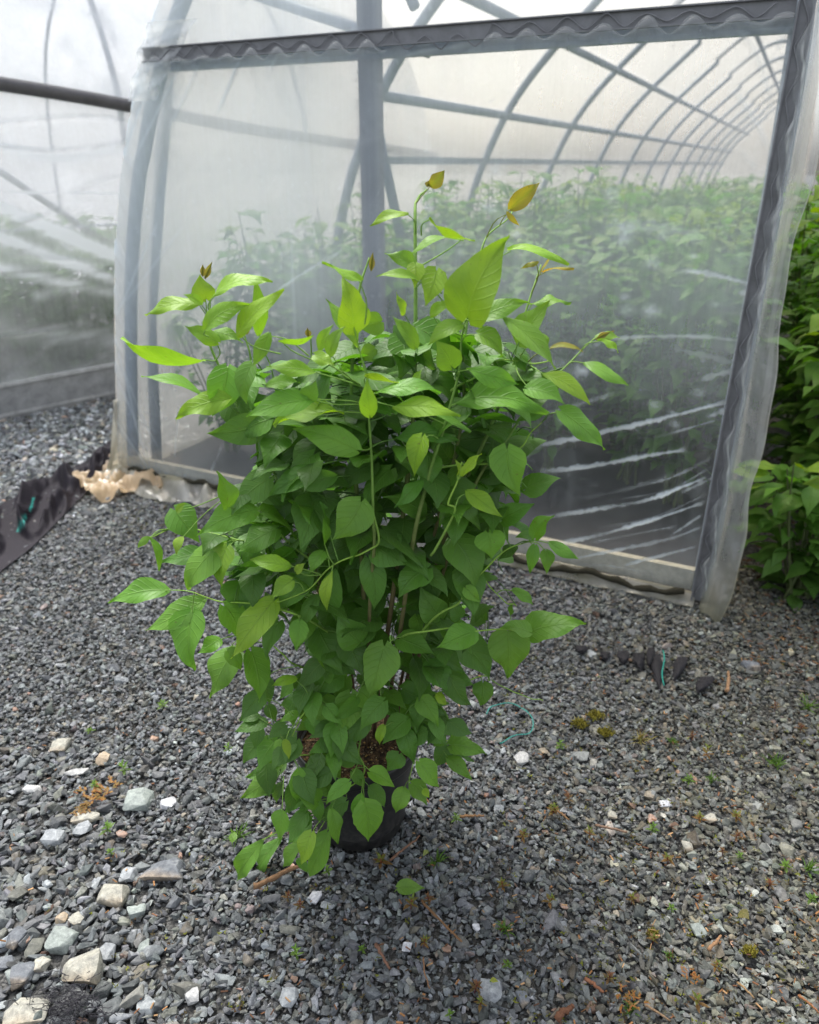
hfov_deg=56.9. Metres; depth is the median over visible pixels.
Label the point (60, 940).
stone
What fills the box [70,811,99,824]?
stone
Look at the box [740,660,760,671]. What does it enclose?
stone
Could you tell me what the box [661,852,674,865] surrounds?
weed seedling
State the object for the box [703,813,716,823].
stone
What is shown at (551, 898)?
weed seedling
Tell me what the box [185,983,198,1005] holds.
stone
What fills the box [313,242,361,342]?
shrub
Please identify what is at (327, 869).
weed seedling
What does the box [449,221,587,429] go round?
shrub
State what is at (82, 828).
stone
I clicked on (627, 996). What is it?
cedar sprig
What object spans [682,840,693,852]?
stone
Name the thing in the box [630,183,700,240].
shrub
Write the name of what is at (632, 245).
shrub
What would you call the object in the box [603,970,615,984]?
weed seedling
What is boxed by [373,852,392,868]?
weed seedling
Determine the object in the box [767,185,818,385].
hedge shrub
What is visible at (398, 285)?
shrub
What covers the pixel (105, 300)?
shrub
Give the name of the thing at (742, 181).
shrub
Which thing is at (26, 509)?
landscape fabric
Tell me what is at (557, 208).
shrub
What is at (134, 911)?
stone
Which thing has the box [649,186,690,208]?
shrub
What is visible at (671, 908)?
weed seedling
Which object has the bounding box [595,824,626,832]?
twig
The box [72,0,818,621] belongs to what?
greenhouse
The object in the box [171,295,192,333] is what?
shrub
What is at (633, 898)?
weed seedling
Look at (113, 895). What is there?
stone
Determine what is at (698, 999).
weed seedling
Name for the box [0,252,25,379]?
shrub
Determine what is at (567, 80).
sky
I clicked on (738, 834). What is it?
weed seedling
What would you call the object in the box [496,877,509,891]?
weed seedling
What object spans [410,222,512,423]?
shrub
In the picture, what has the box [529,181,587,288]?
shrub
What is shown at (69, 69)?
greenhouse
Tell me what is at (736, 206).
shrub
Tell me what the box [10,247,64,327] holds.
shrub
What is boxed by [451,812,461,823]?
weed seedling
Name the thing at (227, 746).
weed seedling
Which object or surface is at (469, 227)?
shrub
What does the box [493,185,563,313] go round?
shrub
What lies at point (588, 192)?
shrub
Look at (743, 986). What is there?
twig
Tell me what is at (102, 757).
stone
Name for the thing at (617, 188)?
shrub
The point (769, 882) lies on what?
weed seedling
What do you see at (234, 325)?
shrub
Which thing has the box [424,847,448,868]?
grass tuft
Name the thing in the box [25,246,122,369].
shrub
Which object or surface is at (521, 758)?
stone
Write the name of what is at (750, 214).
shrub
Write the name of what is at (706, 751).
weed seedling
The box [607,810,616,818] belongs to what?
stone
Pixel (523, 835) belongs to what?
weed seedling
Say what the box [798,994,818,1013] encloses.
twig
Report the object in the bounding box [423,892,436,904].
weed seedling
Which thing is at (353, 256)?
shrub
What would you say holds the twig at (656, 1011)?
on the gravel
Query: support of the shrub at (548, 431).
on the greenhouse floor at (582, 489)
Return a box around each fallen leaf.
[229,832,236,846]
[394,878,423,894]
[490,977,497,982]
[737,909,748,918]
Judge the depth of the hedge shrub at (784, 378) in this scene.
3.84 m
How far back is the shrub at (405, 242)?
4.61 m
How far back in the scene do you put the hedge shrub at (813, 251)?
4.30 m
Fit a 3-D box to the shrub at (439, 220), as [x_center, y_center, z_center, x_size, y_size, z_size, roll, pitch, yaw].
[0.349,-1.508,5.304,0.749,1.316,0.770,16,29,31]
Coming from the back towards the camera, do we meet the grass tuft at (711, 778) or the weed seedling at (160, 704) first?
the weed seedling at (160, 704)
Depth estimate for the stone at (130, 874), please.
1.74 m
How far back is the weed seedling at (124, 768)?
2.02 m
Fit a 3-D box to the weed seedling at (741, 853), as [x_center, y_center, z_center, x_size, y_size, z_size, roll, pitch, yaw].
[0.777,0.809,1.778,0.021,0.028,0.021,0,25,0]
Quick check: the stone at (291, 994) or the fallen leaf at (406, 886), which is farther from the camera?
the fallen leaf at (406, 886)
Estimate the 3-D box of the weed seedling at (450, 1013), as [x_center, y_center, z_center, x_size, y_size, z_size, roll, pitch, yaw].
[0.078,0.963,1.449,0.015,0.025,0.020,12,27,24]
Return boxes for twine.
[486,702,533,743]
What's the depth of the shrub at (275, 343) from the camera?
4.10 m
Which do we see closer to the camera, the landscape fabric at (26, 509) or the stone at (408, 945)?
the stone at (408, 945)
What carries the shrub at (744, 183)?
on the greenhouse floor at (582, 489)
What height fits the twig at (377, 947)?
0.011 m
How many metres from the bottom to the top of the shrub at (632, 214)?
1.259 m
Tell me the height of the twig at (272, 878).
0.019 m
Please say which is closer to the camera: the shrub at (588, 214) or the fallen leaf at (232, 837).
the fallen leaf at (232, 837)
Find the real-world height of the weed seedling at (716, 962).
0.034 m
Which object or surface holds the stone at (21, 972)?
on the gravel
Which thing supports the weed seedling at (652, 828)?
on the gravel
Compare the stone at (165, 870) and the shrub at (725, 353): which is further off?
the shrub at (725, 353)
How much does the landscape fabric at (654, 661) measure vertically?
0.026 m
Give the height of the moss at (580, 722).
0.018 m
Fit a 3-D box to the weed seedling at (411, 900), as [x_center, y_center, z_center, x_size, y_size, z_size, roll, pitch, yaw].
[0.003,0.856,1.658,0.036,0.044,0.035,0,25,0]
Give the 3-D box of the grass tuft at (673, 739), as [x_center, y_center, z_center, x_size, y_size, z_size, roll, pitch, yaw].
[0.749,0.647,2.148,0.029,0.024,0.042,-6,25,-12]
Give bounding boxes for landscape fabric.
[0,439,110,570]
[575,645,714,692]
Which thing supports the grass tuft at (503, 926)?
on the gravel
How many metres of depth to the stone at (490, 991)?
1.49 m
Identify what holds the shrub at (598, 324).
on the greenhouse floor at (582, 489)
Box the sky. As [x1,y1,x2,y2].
[382,0,818,175]
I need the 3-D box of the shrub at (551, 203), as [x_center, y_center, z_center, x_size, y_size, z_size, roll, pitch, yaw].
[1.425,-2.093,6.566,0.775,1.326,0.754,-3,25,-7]
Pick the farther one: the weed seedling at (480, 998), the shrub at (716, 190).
the shrub at (716, 190)
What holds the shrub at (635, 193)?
on the greenhouse floor at (582, 489)
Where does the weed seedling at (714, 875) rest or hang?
on the gravel
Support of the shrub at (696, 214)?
on the greenhouse floor at (582, 489)
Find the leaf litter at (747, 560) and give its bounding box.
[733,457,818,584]
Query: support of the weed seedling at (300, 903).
on the gravel
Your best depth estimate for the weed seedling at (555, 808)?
1.90 m
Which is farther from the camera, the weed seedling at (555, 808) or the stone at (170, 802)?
the stone at (170, 802)
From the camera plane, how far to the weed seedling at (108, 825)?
1.84 m
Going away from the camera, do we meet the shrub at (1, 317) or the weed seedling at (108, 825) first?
the weed seedling at (108, 825)
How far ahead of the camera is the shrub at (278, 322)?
3.79 m
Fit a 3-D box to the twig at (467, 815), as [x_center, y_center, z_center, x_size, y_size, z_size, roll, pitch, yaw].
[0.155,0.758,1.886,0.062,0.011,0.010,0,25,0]
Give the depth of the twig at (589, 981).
1.50 m
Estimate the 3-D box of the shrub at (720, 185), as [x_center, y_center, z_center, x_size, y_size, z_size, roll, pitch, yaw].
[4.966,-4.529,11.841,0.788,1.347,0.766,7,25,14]
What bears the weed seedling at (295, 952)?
on the gravel
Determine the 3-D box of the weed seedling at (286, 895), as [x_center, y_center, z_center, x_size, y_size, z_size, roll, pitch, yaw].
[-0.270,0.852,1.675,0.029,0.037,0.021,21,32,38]
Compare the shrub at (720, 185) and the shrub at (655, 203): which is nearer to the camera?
the shrub at (655, 203)
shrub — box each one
[0,224,29,344]
[0,225,55,361]
[0,232,97,371]
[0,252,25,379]
[0,254,71,374]
[0,275,13,352]
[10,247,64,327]
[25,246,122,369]
[32,233,102,347]
[81,226,142,357]
[85,229,119,328]
[102,263,180,346]
[108,170,628,880]
[156,286,273,451]
[161,310,191,347]
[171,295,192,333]
[188,289,252,331]
[216,292,243,330]
[231,278,341,395]
[232,244,353,388]
[271,293,340,386]
[272,219,432,385]
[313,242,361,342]
[317,241,455,452]
[338,238,440,341]
[342,191,469,421]
[342,192,436,339]
[405,199,518,331]
[406,173,502,315]
[409,239,545,429]
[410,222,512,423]
[424,175,564,331]
[435,225,505,298]
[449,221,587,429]
[451,185,520,231]
[472,170,568,338]
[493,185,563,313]
[498,193,662,476]
[505,244,661,449]
[508,226,575,365]
[511,172,620,370]
[513,199,618,349]
[525,192,601,284]
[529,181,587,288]
[532,190,607,337]
[544,177,612,222]
[550,166,680,403]
[553,200,731,449]
[554,176,610,258]
[577,165,632,214]
[581,177,662,313]
[589,206,675,382]
[593,259,728,485]
[597,209,722,416]
[602,178,660,253]
[616,192,796,507]
[619,186,658,207]
[622,174,647,206]
[627,197,727,375]
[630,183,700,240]
[633,204,663,306]
[637,205,706,311]
[641,191,664,212]
[646,173,723,226]
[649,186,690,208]
[658,217,816,459]
[664,172,702,212]
[669,185,714,211]
[670,195,818,416]
[672,176,758,322]
[681,191,759,347]
[685,172,719,240]
[692,187,746,276]
[694,179,739,210]
[704,225,808,379]
[705,180,751,311]
[705,183,818,346]
[708,177,749,208]
[716,187,755,289]
[721,174,764,213]
[721,207,788,303]
[726,460,818,612]
[732,177,762,207]
[739,195,800,240]
[754,189,818,464]
[759,182,818,509]
[760,195,818,417]
[761,305,818,544]
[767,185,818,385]
[780,176,818,357]
[806,544,818,587]
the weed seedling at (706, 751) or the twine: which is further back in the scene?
the twine
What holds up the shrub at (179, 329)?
on the greenhouse floor at (582, 489)
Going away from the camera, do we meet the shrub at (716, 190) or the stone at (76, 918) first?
the stone at (76, 918)
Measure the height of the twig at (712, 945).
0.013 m
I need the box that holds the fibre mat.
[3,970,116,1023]
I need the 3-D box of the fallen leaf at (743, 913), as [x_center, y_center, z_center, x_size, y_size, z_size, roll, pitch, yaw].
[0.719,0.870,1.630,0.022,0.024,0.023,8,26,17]
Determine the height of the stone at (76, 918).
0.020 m
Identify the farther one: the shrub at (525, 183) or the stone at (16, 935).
the shrub at (525, 183)
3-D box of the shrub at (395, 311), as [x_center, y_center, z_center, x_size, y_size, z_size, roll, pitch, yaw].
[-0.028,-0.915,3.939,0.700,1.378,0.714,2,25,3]
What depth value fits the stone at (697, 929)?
1.62 m
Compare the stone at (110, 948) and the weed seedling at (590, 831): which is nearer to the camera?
the stone at (110, 948)
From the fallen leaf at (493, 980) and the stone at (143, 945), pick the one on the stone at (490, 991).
the fallen leaf at (493, 980)
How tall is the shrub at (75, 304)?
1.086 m
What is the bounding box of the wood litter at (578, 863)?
[0,601,818,1023]
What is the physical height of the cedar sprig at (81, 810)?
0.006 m
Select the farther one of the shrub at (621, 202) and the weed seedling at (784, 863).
the shrub at (621, 202)
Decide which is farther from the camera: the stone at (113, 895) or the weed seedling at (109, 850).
the weed seedling at (109, 850)
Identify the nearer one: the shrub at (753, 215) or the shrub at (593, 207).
the shrub at (593, 207)
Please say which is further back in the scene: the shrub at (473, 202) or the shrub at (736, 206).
the shrub at (473, 202)
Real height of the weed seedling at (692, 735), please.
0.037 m
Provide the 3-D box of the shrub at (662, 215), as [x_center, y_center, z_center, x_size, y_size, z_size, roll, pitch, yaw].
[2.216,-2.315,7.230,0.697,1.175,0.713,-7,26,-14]
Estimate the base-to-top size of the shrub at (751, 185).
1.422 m
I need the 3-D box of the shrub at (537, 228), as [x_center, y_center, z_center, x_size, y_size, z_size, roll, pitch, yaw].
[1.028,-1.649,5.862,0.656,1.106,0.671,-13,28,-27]
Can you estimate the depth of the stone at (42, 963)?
1.55 m
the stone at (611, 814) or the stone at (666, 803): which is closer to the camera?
the stone at (611, 814)
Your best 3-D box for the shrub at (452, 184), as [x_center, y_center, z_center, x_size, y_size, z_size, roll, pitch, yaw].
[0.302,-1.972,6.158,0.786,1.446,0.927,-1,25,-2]
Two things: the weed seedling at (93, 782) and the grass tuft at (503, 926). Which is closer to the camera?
the grass tuft at (503, 926)
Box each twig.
[253,865,298,889]
[374,942,390,969]
[389,835,419,860]
[421,899,461,942]
[422,957,429,988]
[459,814,483,817]
[554,1003,574,1022]
[584,977,603,992]
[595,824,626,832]
[645,1004,670,1020]
[707,934,721,951]
[724,671,730,692]
[736,981,753,998]
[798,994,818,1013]
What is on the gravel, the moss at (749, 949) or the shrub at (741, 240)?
the moss at (749, 949)
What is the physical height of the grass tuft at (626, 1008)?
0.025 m
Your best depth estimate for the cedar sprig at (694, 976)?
1.52 m
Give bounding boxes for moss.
[571,716,589,728]
[585,709,604,720]
[597,725,615,738]
[645,927,659,936]
[740,944,758,957]
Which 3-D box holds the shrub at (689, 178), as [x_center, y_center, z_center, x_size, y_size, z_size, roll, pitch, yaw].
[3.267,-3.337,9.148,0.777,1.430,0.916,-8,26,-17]
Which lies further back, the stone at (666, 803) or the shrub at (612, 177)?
the shrub at (612, 177)
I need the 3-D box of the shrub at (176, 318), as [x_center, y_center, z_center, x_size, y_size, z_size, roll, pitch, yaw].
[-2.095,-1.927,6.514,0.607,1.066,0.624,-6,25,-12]
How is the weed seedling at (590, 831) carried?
on the gravel
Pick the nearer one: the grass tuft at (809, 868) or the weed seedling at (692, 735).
the grass tuft at (809, 868)
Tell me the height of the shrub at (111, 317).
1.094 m
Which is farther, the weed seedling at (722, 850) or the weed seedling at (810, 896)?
the weed seedling at (722, 850)
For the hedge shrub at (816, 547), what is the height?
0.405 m
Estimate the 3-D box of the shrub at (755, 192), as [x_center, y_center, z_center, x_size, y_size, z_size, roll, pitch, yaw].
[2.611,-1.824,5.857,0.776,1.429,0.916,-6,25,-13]
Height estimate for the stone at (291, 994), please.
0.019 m
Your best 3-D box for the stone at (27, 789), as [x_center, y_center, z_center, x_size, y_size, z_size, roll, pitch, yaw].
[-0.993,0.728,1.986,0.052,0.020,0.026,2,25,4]
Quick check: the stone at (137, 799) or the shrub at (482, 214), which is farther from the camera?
the shrub at (482, 214)
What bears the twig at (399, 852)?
on the gravel
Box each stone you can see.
[2,997,50,1023]
[5,926,26,950]
[10,961,34,990]
[22,784,41,793]
[34,956,51,971]
[40,829,65,846]
[44,926,78,955]
[49,738,71,752]
[55,912,67,923]
[61,948,103,985]
[64,768,88,776]
[68,911,83,924]
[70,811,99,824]
[72,820,92,836]
[95,751,109,765]
[96,884,129,907]
[100,942,116,960]
[116,830,127,837]
[119,867,137,882]
[122,787,154,811]
[127,903,145,919]
[137,938,148,951]
[139,857,183,881]
[160,797,175,809]
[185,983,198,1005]
[279,987,298,1007]
[309,891,321,904]
[320,901,333,909]
[402,942,411,951]
[472,923,479,930]
[479,978,501,1002]
[513,751,529,765]
[515,990,529,1008]
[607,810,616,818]
[648,814,656,822]
[658,800,671,806]
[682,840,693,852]
[690,923,707,938]
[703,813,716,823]
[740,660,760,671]
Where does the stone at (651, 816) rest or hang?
on the gravel
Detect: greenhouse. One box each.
[0,0,437,419]
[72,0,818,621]
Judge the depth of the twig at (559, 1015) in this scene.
1.44 m
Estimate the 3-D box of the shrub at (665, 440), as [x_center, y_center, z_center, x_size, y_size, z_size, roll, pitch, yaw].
[1.254,-0.678,3.404,0.708,1.394,0.722,-1,25,-3]
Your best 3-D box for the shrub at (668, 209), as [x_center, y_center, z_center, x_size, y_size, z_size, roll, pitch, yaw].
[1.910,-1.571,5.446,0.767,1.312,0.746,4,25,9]
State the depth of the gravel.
1.93 m
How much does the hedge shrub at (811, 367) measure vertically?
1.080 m
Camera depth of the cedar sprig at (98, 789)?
1.96 m
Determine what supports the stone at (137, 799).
on the gravel
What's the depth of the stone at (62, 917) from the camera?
1.64 m
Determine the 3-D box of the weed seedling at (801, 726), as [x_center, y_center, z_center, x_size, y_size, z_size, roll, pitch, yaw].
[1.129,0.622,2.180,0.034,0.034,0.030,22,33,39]
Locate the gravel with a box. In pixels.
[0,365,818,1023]
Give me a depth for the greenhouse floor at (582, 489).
3.79 m
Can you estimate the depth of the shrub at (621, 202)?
8.11 m
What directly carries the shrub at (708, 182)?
on the greenhouse floor at (582, 489)
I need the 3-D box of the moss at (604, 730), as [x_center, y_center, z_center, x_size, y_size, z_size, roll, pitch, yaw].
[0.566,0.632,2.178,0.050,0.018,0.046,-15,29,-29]
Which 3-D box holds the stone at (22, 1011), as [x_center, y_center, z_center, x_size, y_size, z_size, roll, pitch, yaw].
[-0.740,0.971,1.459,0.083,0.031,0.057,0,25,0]
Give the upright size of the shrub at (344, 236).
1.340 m
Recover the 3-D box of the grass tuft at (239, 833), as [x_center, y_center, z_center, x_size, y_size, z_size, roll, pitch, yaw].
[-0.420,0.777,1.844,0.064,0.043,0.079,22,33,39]
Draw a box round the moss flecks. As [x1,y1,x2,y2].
[47,491,818,1023]
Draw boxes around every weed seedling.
[89,779,98,787]
[99,819,114,835]
[106,848,114,855]
[117,759,132,774]
[157,699,167,709]
[223,741,231,753]
[280,890,292,902]
[290,943,303,959]
[293,898,304,909]
[321,865,331,876]
[358,944,366,953]
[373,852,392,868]
[403,893,418,909]
[420,934,430,947]
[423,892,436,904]
[445,1008,454,1018]
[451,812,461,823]
[468,979,482,993]
[474,993,486,1011]
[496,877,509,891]
[502,959,512,969]
[516,828,528,842]
[541,893,555,908]
[547,804,558,815]
[548,802,558,812]
[556,739,565,749]
[564,791,573,802]
[584,824,597,839]
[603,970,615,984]
[627,892,637,903]
[646,822,659,834]
[647,932,659,943]
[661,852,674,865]
[667,903,677,913]
[680,773,696,784]
[687,731,696,741]
[688,990,708,1013]
[692,810,708,823]
[693,892,704,903]
[702,743,713,758]
[708,871,718,881]
[710,958,722,971]
[718,847,727,855]
[730,809,741,822]
[730,829,743,841]
[735,851,743,860]
[765,877,777,889]
[771,701,780,711]
[779,859,792,873]
[793,722,807,731]
[805,892,817,903]
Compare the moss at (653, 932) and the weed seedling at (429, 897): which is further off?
the weed seedling at (429, 897)
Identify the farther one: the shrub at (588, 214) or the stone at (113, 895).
the shrub at (588, 214)
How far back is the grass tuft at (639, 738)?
2.15 m
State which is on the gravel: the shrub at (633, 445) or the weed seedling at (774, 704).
the weed seedling at (774, 704)
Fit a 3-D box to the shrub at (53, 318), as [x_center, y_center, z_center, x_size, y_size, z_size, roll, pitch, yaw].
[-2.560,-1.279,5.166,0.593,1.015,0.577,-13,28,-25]
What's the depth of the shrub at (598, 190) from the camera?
8.36 m
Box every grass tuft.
[223,820,251,848]
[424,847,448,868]
[494,919,516,940]
[622,998,640,1015]
[630,728,657,748]
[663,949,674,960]
[666,736,679,745]
[706,771,722,783]
[759,752,785,769]
[798,693,818,713]
[802,857,818,880]
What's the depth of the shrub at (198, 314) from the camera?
6.24 m
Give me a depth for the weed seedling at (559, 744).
2.11 m
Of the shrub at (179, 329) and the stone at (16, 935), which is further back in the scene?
the shrub at (179, 329)
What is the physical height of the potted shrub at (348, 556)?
1.533 m
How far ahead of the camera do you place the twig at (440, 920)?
1.62 m
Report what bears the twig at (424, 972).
on the gravel
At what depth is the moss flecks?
1.73 m
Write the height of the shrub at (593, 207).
1.495 m
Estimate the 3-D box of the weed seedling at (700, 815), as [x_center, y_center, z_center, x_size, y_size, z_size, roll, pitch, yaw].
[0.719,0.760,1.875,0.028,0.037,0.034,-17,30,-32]
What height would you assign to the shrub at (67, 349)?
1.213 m
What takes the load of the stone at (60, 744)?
on the gravel
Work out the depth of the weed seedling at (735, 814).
1.88 m
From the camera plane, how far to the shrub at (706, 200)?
8.82 m
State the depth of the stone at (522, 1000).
1.48 m
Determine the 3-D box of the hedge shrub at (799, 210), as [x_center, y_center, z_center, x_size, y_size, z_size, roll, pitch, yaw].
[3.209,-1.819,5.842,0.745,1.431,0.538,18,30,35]
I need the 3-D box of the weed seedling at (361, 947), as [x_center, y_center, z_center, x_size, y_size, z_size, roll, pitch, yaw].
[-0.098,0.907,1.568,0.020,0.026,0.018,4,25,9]
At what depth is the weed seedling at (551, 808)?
1.90 m
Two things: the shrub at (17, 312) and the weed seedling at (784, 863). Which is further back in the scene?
the shrub at (17, 312)
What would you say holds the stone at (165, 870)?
on the gravel
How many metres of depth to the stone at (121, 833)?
1.85 m
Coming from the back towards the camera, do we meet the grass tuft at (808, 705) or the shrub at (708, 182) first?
the shrub at (708, 182)
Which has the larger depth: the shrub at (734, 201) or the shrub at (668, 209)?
the shrub at (734, 201)
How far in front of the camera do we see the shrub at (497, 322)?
3.90 m
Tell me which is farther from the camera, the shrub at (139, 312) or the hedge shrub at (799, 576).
the shrub at (139, 312)
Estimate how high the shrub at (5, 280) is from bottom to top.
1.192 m
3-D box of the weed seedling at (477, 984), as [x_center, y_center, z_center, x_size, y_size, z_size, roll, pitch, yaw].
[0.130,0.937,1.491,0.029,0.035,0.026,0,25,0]
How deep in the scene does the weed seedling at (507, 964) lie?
1.53 m
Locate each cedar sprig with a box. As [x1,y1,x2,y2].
[69,805,90,815]
[75,775,122,811]
[615,982,650,1013]
[681,965,702,984]
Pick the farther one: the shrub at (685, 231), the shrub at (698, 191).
the shrub at (698, 191)
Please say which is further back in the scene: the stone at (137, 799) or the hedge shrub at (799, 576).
the hedge shrub at (799, 576)
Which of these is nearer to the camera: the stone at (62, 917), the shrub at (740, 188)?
the stone at (62, 917)
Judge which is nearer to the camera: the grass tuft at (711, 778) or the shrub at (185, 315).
the grass tuft at (711, 778)
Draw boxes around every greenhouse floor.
[0,293,274,382]
[148,311,728,590]
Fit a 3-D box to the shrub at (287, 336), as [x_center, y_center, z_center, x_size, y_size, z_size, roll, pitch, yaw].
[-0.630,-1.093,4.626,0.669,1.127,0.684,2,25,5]
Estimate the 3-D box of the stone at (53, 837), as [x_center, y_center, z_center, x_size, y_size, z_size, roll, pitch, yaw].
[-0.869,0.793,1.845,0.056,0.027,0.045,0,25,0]
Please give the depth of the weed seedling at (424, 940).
1.58 m
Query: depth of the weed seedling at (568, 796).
1.94 m
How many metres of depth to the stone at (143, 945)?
1.58 m
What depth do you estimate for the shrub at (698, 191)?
10.43 m
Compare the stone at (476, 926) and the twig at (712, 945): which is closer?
the twig at (712, 945)
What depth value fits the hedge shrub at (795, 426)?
3.42 m
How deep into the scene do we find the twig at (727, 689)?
2.36 m
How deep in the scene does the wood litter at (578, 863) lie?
1.72 m
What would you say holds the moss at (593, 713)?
on the gravel
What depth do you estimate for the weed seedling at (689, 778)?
1.99 m
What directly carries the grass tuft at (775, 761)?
on the gravel
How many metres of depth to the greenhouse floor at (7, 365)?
6.69 m
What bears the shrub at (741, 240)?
on the greenhouse floor at (582, 489)
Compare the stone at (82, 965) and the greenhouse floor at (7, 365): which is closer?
the stone at (82, 965)
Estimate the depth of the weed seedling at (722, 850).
1.79 m

